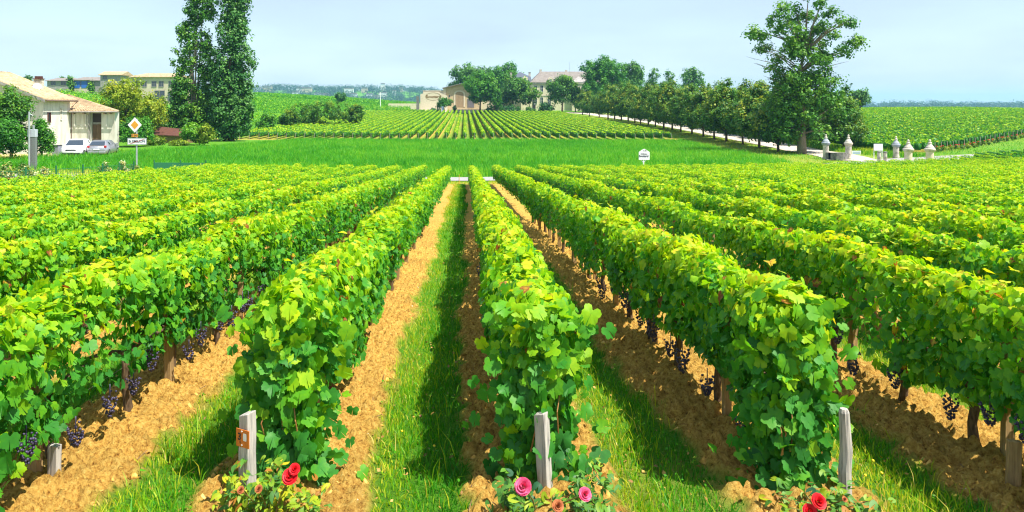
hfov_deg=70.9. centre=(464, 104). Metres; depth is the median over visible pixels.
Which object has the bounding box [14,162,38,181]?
flowering shrub
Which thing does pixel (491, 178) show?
road
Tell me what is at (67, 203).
vine row
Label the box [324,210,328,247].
wooden stake
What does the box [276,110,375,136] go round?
vine row
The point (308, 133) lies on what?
vine row
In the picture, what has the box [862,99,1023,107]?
distant wood
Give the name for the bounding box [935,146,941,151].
rose bush
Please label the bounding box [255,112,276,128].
hedge shrub
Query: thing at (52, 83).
window
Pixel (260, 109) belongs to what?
vine row
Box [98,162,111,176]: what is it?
flowering shrub
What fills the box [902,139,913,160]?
gate pillar
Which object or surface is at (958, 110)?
vine row
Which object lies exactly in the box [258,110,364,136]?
vine row
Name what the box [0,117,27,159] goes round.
laurel shrub
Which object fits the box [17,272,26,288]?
wooden stake
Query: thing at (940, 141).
vine row
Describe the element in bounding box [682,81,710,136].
linden tree
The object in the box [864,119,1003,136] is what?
vine row
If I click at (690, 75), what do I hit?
broadleaf tree
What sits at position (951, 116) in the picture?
vine row
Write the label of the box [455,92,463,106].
door
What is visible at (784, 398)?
vine row
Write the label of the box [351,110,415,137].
vine row
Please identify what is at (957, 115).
vine row
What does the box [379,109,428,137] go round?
vine row
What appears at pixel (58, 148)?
wheelie bin
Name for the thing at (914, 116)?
vine row
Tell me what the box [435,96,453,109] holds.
pollard tree
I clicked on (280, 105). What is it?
vine row
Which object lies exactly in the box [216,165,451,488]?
vine row
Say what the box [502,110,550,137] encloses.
vine row
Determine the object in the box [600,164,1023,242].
vine row
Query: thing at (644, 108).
linden tree
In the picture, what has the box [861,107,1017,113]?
vine row
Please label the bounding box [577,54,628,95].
broadleaf tree
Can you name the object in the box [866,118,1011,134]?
vine row
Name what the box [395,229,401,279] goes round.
wooden stake
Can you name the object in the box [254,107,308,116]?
vine row
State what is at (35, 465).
vine trunk
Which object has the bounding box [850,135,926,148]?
vine row
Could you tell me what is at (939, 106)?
distant wood
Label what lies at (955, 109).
vine row
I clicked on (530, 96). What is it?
broadleaf tree
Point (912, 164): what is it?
vine row
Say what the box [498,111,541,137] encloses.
vine row
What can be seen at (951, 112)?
vine row
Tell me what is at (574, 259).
wooden stake
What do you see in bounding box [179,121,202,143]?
round bush
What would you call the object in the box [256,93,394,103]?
vine row
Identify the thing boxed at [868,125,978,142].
vine row
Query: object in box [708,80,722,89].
linden tree
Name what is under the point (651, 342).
wooden stake
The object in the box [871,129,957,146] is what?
vine row
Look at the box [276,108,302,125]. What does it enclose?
hedge shrub
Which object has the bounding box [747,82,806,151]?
linden tree
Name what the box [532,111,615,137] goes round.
vine row
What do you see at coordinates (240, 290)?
wooden stake
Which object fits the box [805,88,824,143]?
linden tree
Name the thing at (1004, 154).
vine row
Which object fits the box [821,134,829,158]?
gate pillar
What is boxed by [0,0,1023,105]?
sky
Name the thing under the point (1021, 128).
vine row
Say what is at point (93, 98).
vine row
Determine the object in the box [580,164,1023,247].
vine row
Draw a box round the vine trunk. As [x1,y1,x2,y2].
[1000,322,1017,455]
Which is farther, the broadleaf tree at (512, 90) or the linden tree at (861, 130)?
the broadleaf tree at (512, 90)
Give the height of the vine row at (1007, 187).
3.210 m
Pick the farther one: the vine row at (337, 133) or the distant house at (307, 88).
the distant house at (307, 88)
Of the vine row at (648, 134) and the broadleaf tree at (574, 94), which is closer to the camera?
the vine row at (648, 134)
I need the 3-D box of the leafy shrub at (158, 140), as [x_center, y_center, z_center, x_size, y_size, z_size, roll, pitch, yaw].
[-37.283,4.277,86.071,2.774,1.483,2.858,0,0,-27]
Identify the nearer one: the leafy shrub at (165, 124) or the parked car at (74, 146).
the parked car at (74, 146)
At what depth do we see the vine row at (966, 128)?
108.89 m
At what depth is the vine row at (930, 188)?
18.68 m
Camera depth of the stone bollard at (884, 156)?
67.38 m
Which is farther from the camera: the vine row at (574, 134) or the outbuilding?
the outbuilding
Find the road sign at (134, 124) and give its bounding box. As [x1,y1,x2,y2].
[127,118,146,165]
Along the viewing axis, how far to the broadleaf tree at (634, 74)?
266.09 m
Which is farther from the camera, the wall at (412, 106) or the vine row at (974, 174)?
the wall at (412, 106)
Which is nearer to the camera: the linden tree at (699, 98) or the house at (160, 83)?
the linden tree at (699, 98)
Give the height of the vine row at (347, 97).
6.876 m
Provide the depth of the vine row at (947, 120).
120.47 m
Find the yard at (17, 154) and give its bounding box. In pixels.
[0,153,51,156]
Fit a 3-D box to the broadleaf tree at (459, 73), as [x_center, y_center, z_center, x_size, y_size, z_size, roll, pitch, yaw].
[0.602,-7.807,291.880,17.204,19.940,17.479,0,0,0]
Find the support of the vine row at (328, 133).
on the ground at (118, 444)
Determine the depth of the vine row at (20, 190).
19.83 m
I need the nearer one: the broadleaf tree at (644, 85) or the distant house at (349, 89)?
the broadleaf tree at (644, 85)
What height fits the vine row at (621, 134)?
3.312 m
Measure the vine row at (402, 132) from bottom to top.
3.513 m
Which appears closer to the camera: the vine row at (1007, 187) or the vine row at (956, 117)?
the vine row at (1007, 187)
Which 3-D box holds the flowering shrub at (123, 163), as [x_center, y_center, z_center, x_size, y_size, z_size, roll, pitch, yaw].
[-19.625,3.778,40.973,0.889,1.413,0.757,0,0,-23]
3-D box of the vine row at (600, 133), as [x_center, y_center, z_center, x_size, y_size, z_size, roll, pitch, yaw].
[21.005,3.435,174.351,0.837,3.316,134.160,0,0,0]
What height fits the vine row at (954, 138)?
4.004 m
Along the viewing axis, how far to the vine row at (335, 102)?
266.61 m
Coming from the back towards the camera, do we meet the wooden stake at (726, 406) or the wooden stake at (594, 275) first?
the wooden stake at (594, 275)
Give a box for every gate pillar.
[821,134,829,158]
[844,134,852,158]
[891,136,900,157]
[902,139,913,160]
[924,139,935,159]
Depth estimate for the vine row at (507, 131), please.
135.00 m
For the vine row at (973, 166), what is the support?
on the ground at (118, 444)
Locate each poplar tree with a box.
[165,0,219,131]
[202,0,259,140]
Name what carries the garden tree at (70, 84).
on the ground at (118, 444)
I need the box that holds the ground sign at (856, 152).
[852,151,860,154]
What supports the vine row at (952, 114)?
on the ground at (118, 444)
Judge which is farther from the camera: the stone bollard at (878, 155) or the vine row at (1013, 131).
the vine row at (1013, 131)
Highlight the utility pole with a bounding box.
[27,112,37,169]
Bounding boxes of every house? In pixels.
[45,78,76,91]
[73,77,96,92]
[90,77,99,93]
[98,71,133,91]
[129,73,189,102]
[302,87,311,93]
[344,88,353,93]
[510,69,597,110]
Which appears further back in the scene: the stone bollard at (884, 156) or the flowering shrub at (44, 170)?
the stone bollard at (884, 156)
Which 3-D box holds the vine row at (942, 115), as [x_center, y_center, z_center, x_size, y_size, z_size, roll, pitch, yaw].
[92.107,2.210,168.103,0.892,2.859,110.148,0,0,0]
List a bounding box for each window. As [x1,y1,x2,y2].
[47,112,51,122]
[50,81,55,85]
[151,81,156,86]
[154,90,164,98]
[159,81,163,86]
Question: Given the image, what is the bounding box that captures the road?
[4,154,973,180]
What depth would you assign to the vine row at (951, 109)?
160.68 m
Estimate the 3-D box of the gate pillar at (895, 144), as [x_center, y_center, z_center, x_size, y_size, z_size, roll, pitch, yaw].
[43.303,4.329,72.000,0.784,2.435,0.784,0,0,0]
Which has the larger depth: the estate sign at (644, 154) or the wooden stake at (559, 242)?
the estate sign at (644, 154)
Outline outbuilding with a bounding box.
[479,97,513,111]
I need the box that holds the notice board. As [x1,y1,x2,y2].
[874,144,882,150]
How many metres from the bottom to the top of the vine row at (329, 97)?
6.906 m
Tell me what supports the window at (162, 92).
in the house at (160, 83)
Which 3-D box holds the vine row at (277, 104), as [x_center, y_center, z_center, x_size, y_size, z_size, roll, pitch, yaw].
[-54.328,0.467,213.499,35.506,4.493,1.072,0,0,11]
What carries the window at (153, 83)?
in the house at (160, 83)
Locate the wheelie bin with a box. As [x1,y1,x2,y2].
[52,145,61,155]
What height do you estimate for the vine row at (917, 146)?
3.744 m
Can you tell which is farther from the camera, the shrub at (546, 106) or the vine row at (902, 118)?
the shrub at (546, 106)
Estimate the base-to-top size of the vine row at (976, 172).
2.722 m
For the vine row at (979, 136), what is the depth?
99.93 m
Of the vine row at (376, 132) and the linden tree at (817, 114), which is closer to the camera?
the linden tree at (817, 114)
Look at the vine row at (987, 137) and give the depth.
103.44 m
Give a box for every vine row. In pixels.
[0,162,251,185]
[0,162,302,217]
[0,163,227,185]
[0,163,328,221]
[0,163,427,511]
[0,164,353,254]
[0,164,377,289]
[0,164,402,351]
[4,163,277,206]
[57,89,111,96]
[58,90,109,97]
[62,92,144,100]
[74,95,111,102]
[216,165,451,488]
[240,110,352,136]
[242,106,315,115]
[250,116,328,136]
[251,101,333,110]
[251,102,326,114]
[252,100,342,110]
[252,103,325,114]
[253,98,343,109]
[253,98,406,110]
[253,100,344,111]
[254,96,409,106]
[254,97,409,107]
[254,99,346,109]
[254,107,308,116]
[255,92,409,103]
[255,92,413,102]
[255,93,405,103]
[255,96,403,107]
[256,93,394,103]
[256,94,387,104]
[256,104,319,115]
[257,97,405,109]
[257,97,410,109]
[257,101,329,112]
[258,92,415,102]
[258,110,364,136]
[262,92,419,102]
[267,110,370,136]
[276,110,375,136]
[285,110,380,136]
[287,93,412,102]
[294,110,385,136]
[304,109,391,136]
[313,110,395,136]
[323,110,400,136]
[333,110,404,137]
[342,110,408,137]
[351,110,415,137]
[360,110,419,137]
[369,109,424,137]
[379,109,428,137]
[388,109,432,137]
[392,108,424,112]
[397,110,436,137]
[407,110,440,137]
[416,109,444,136]
[426,109,448,136]
[435,110,453,136]
[444,110,457,136]
[453,110,461,137]
[462,165,616,489]
[463,110,466,137]
[468,110,476,137]
[472,110,485,137]
[476,110,494,138]
[480,110,503,137]
[484,110,512,137]
[489,110,521,137]
[491,164,859,491]
[493,110,532,137]
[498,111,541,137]
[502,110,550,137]
[506,111,560,137]
[510,111,569,137]
[514,110,578,137]
[514,165,1023,443]
[518,111,587,137]
[523,111,595,137]
[527,110,606,137]
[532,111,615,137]
[535,110,626,137]
[537,164,1023,365]
[540,111,634,137]
[544,111,643,137]
[549,111,653,138]
[553,111,662,138]
[557,111,670,137]
[558,163,1023,286]
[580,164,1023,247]
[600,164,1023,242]
[621,163,1023,224]
[641,163,1023,194]
[659,163,1023,191]
[679,163,1023,191]
[694,163,1023,184]
[711,163,1023,184]
[729,163,1023,182]
[745,162,1023,179]
[763,161,1023,175]
[777,162,1023,175]
[792,161,1023,173]
[807,136,905,151]
[808,162,1023,171]
[821,161,1023,172]
[831,136,913,148]
[837,160,1021,170]
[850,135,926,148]
[850,160,1023,168]
[857,125,973,142]
[858,108,1022,115]
[860,112,1023,123]
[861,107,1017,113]
[861,108,1023,115]
[861,109,1023,117]
[862,107,1023,112]
[862,109,1023,118]
[862,111,1022,120]
[862,114,1023,127]
[862,159,1022,169]
[863,107,1023,111]
[863,112,1022,123]
[863,113,1023,125]
[863,115,1023,133]
[863,116,1015,135]
[863,118,1007,136]
[863,122,989,140]
[864,110,1023,120]
[864,111,1023,122]
[864,113,1022,125]
[864,115,1023,129]
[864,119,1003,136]
[864,137,921,149]
[865,108,1020,114]
[865,109,1022,117]
[865,112,1023,124]
[865,116,1020,134]
[865,121,992,138]
[866,107,1023,114]
[866,109,1019,115]
[866,110,1022,119]
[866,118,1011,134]
[866,120,997,138]
[867,111,1021,121]
[867,134,934,145]
[868,107,1023,113]
[868,109,1022,116]
[868,124,984,141]
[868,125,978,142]
[869,126,968,143]
[869,128,963,144]
[870,132,945,147]
[870,134,939,147]
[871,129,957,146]
[871,131,951,145]
[873,107,1022,111]
[876,107,1019,112]
[876,160,1023,167]
[887,107,1020,111]
[888,159,1020,166]
[901,159,1023,165]
[913,158,1014,165]
[929,158,1020,165]
[937,156,1023,164]
[951,155,1023,164]
[961,155,1023,163]
[972,153,1023,161]
[974,152,1006,158]
[984,153,1023,161]
[987,151,1023,158]
[999,150,1022,155]
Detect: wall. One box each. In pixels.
[388,103,419,109]
[420,90,447,110]
[826,152,848,160]
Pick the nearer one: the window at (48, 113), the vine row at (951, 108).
the window at (48, 113)
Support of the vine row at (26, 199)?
on the ground at (118, 444)
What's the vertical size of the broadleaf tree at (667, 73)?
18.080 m
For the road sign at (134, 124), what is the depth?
49.91 m
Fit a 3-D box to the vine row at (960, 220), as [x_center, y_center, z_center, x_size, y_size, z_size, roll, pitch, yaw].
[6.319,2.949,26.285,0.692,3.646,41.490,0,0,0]
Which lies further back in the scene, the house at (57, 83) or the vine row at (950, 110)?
the house at (57, 83)
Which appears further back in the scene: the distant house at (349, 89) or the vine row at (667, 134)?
the distant house at (349, 89)
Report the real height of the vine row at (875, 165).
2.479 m
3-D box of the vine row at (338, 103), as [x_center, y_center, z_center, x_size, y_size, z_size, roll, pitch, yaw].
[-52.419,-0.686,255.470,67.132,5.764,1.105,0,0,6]
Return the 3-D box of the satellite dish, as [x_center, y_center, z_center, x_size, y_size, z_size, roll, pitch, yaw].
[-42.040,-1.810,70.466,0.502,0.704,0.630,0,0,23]
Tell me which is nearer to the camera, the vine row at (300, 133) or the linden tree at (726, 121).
the linden tree at (726, 121)
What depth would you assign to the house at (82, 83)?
226.00 m
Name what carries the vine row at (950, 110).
on the ground at (118, 444)
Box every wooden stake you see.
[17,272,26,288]
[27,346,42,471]
[47,443,61,476]
[163,299,173,380]
[237,251,243,318]
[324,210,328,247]
[347,203,351,237]
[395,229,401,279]
[557,206,560,248]
[572,235,576,262]
[593,225,597,279]
[613,251,618,304]
[647,262,657,343]
[721,317,731,416]
[847,276,859,368]
[1005,439,1022,486]
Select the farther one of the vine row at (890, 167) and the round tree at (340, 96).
the round tree at (340, 96)
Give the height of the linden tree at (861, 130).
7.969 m
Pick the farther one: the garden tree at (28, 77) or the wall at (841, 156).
the garden tree at (28, 77)
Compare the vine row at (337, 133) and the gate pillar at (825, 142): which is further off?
the vine row at (337, 133)
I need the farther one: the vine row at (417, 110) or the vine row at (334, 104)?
the vine row at (334, 104)
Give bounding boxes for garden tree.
[23,74,32,80]
[65,74,76,90]
[86,79,94,92]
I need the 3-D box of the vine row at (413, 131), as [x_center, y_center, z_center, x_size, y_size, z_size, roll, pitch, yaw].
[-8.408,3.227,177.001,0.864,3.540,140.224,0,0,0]
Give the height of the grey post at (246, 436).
0.758 m
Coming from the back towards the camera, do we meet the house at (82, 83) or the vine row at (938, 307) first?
the house at (82, 83)
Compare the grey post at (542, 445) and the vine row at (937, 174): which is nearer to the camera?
the grey post at (542, 445)
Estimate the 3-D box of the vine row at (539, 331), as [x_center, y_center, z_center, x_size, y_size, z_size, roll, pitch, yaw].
[0.441,2.855,24.259,0.921,3.555,40.472,0,0,0]
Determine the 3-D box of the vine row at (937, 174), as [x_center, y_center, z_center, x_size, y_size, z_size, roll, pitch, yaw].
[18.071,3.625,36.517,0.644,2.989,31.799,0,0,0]
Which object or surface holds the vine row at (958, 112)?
on the ground at (118, 444)
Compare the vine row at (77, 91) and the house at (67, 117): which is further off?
the vine row at (77, 91)
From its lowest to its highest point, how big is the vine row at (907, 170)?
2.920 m
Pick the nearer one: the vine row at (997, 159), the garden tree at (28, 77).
the vine row at (997, 159)
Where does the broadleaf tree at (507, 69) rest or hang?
on the ground at (118, 444)
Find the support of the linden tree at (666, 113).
on the ground at (118, 444)
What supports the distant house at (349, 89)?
on the ground at (118, 444)
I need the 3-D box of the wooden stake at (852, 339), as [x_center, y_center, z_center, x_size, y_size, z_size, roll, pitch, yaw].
[3.416,2.008,6.310,0.073,1.050,0.073,1,1,-15]
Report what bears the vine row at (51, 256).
on the ground at (118, 444)
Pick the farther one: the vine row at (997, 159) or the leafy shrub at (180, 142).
the leafy shrub at (180, 142)
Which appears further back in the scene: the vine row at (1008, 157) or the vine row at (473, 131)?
the vine row at (473, 131)
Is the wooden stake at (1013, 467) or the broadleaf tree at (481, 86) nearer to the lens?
the wooden stake at (1013, 467)
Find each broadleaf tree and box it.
[446,61,485,86]
[461,70,499,112]
[483,66,501,73]
[485,86,503,111]
[487,60,523,88]
[496,74,532,106]
[519,82,542,106]
[546,74,579,111]
[568,87,579,111]
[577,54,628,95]
[621,60,645,91]
[641,81,686,89]
[644,68,661,90]
[663,71,675,87]
[679,66,705,87]
[849,87,871,109]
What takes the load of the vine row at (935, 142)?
on the ground at (118, 444)
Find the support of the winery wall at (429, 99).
on the ground at (118, 444)
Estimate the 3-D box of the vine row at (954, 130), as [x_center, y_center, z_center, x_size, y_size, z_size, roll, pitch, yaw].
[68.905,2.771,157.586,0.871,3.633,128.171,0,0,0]
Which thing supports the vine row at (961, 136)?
on the ground at (118, 444)
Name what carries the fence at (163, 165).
on the ground at (118, 444)
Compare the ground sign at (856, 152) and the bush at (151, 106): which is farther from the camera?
the bush at (151, 106)
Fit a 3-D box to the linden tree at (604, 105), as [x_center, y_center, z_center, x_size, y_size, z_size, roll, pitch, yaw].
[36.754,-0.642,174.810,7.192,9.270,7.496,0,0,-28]
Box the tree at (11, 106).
[0,83,40,157]
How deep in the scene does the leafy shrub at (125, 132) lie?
81.60 m
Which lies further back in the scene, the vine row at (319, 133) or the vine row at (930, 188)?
the vine row at (319, 133)
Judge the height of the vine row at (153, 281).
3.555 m
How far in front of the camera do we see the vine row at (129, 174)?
26.53 m
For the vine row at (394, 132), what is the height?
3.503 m
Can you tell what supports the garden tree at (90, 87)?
on the ground at (118, 444)
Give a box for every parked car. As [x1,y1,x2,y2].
[61,139,90,154]
[87,140,118,154]
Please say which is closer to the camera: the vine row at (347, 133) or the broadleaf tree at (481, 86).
the vine row at (347, 133)
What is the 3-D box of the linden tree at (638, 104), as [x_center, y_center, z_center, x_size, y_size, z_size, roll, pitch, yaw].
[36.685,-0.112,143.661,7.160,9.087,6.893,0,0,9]
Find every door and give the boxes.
[74,81,79,87]
[81,81,86,87]
[92,124,100,140]
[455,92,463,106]
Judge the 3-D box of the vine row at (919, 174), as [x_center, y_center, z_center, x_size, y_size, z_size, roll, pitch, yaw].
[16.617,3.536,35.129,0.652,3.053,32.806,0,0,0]
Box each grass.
[0,116,1023,176]
[0,136,791,176]
[11,180,1019,511]
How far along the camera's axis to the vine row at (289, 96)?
286.42 m
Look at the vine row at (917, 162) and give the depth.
55.69 m
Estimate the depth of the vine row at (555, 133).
130.03 m
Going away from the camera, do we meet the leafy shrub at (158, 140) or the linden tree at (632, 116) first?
the leafy shrub at (158, 140)
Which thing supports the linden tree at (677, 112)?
on the ground at (118, 444)
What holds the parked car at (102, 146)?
on the yard at (17, 154)
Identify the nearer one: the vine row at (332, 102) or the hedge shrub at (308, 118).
the hedge shrub at (308, 118)
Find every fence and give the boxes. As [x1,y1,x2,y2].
[0,161,134,182]
[154,160,205,170]
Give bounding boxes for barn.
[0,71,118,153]
[442,83,483,112]
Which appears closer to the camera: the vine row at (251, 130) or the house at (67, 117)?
the house at (67, 117)
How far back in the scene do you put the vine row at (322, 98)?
304.54 m
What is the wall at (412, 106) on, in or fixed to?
on the ground at (118, 444)
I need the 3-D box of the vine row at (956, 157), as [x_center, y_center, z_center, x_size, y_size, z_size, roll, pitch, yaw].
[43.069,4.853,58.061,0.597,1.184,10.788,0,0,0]
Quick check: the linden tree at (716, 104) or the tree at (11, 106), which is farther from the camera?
the linden tree at (716, 104)
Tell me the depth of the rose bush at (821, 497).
3.81 m
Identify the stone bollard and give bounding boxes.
[877,151,880,161]
[883,151,887,160]
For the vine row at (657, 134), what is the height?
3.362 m
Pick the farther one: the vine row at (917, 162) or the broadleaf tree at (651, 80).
the broadleaf tree at (651, 80)
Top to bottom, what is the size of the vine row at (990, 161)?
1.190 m
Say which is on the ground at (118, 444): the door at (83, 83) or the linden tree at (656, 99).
the linden tree at (656, 99)
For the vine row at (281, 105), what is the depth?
207.85 m
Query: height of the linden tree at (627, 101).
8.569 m
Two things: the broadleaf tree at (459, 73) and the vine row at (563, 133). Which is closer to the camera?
the vine row at (563, 133)
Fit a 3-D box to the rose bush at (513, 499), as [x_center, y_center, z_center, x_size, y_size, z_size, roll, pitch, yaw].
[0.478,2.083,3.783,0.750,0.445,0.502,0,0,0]
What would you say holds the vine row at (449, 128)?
on the ground at (118, 444)
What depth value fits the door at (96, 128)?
73.02 m
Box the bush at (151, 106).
[90,75,168,141]
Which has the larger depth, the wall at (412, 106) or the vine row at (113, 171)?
the wall at (412, 106)
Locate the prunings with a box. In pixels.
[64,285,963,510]
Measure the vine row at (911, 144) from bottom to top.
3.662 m
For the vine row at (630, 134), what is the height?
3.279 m
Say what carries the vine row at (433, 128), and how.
on the ground at (118, 444)
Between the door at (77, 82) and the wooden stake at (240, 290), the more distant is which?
the door at (77, 82)
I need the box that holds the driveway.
[441,111,875,160]
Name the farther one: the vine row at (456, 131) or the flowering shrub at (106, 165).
the vine row at (456, 131)
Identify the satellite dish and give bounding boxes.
[33,83,40,88]
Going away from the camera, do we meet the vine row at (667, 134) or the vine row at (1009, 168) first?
the vine row at (1009, 168)
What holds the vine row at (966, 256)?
on the ground at (118, 444)
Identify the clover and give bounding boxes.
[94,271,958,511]
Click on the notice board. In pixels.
(878, 147)
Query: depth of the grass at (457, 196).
4.87 m
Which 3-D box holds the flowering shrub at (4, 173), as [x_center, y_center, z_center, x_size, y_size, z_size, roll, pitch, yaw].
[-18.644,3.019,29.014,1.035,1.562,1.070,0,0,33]
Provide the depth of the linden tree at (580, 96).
223.01 m
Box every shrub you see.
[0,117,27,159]
[0,160,16,184]
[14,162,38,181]
[27,115,56,156]
[37,166,53,178]
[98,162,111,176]
[117,160,129,172]
[119,115,154,142]
[128,164,139,173]
[145,135,166,145]
[151,97,171,127]
[168,139,189,145]
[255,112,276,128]
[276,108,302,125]
[291,101,324,123]
[304,98,348,123]
[341,104,366,122]
[483,107,497,112]
[502,104,520,111]
[526,106,535,110]
[537,102,554,110]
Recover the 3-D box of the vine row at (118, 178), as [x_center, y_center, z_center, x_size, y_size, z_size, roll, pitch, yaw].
[-11.322,3.054,29.049,0.641,2.658,28.265,0,0,0]
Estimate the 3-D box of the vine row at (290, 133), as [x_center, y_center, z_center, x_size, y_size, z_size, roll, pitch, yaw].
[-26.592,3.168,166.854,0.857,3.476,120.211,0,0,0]
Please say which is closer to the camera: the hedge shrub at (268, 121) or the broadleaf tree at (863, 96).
the hedge shrub at (268, 121)
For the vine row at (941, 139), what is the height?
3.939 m
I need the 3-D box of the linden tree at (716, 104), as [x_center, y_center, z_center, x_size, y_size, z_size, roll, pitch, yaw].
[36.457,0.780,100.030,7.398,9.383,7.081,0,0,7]
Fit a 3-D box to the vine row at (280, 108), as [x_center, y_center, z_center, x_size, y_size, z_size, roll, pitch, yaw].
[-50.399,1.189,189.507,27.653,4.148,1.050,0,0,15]
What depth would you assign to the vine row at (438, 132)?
134.04 m
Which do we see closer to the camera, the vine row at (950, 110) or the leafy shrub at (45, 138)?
the leafy shrub at (45, 138)
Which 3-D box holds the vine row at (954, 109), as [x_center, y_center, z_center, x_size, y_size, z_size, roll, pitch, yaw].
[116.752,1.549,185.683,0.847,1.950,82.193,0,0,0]
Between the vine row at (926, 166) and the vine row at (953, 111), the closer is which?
the vine row at (926, 166)
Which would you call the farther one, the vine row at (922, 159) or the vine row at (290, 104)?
the vine row at (290, 104)
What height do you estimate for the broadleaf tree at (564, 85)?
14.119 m
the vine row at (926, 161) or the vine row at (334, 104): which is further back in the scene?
the vine row at (334, 104)
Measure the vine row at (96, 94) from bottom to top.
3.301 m
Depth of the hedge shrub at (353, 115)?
141.46 m
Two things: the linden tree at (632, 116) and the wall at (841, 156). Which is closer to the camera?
the wall at (841, 156)
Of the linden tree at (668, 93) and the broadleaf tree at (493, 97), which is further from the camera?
the broadleaf tree at (493, 97)
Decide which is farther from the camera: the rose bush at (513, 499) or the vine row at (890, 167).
the vine row at (890, 167)
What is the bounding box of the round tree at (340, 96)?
[335,92,346,101]
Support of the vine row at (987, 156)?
on the ground at (118, 444)
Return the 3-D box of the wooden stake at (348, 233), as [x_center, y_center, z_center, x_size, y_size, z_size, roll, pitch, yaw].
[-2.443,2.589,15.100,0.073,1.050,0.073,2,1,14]
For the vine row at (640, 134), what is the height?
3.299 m
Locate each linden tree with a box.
[572,89,586,114]
[578,90,594,115]
[588,91,606,117]
[593,83,612,118]
[600,84,617,118]
[605,82,624,120]
[612,80,637,121]
[620,85,638,122]
[626,89,644,123]
[631,82,653,125]
[639,88,655,126]
[642,81,670,128]
[651,78,679,129]
[661,87,686,131]
[671,83,699,133]
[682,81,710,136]
[692,86,722,138]
[699,77,744,141]
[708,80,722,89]
[718,87,749,144]
[730,81,771,147]
[736,78,752,97]
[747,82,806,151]
[749,79,769,95]
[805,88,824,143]
[818,87,870,147]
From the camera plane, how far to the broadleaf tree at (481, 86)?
244.28 m
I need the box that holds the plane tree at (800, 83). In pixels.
[740,0,870,153]
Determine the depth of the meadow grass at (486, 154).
70.90 m
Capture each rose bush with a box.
[210,454,332,511]
[485,457,624,511]
[759,469,895,511]
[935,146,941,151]
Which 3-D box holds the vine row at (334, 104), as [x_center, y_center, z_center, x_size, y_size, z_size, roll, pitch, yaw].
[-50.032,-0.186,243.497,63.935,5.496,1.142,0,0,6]
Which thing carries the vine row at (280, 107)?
on the ground at (118, 444)
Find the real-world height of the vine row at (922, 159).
1.536 m
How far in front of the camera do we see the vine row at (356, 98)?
346.68 m
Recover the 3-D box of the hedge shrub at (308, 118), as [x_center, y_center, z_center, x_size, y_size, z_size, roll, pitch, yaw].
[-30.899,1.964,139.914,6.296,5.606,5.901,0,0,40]
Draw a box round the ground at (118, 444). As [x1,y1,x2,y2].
[0,90,1023,511]
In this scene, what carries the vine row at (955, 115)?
on the ground at (118, 444)
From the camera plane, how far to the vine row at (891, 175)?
25.89 m
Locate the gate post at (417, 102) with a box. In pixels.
[416,96,418,109]
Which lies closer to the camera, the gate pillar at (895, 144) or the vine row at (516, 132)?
the gate pillar at (895, 144)
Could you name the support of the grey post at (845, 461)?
on the ground at (118, 444)
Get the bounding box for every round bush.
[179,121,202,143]
[196,123,217,144]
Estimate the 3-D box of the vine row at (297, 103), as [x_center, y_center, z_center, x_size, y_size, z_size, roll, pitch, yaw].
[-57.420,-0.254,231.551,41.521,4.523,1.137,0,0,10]
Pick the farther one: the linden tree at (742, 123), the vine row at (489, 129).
the vine row at (489, 129)
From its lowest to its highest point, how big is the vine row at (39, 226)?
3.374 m
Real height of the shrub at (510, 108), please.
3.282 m
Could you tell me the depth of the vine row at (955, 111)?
154.19 m
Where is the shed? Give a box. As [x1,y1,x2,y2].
[147,127,193,142]
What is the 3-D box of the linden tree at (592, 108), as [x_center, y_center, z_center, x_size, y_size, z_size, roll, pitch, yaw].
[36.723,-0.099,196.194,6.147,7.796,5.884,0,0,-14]
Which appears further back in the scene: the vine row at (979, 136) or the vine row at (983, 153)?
the vine row at (979, 136)
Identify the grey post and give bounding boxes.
[236,410,255,503]
[534,411,552,488]
[838,407,852,494]
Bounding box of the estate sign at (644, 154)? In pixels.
[639,149,649,163]
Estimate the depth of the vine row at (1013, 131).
112.14 m
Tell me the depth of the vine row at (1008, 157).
62.67 m
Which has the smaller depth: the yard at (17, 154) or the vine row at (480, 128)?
the yard at (17, 154)
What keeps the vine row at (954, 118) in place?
on the ground at (118, 444)
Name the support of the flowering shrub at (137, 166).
on the ground at (118, 444)
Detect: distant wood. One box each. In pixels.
[196,83,441,101]
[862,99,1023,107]
[863,105,1023,107]
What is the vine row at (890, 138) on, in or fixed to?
on the ground at (118, 444)
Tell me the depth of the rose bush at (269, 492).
3.68 m
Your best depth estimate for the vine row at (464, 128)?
129.93 m
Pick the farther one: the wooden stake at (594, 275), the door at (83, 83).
the door at (83, 83)
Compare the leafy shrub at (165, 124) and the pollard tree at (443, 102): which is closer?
the leafy shrub at (165, 124)
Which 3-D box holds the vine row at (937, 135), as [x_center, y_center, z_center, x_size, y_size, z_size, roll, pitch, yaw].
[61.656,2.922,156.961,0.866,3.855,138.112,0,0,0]
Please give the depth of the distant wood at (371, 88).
1801.11 m
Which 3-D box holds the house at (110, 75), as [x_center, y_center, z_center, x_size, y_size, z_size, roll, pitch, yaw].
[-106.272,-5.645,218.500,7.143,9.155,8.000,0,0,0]
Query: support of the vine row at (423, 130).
on the ground at (118, 444)
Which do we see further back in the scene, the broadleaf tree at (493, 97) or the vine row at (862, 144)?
the broadleaf tree at (493, 97)
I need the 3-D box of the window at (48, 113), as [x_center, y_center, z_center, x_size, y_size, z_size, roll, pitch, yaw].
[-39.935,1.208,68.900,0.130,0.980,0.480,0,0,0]
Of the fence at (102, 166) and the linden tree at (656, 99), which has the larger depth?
the linden tree at (656, 99)
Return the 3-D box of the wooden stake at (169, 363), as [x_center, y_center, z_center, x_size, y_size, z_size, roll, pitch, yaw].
[-2.476,1.986,5.988,0.070,1.050,0.069,0,1,9]

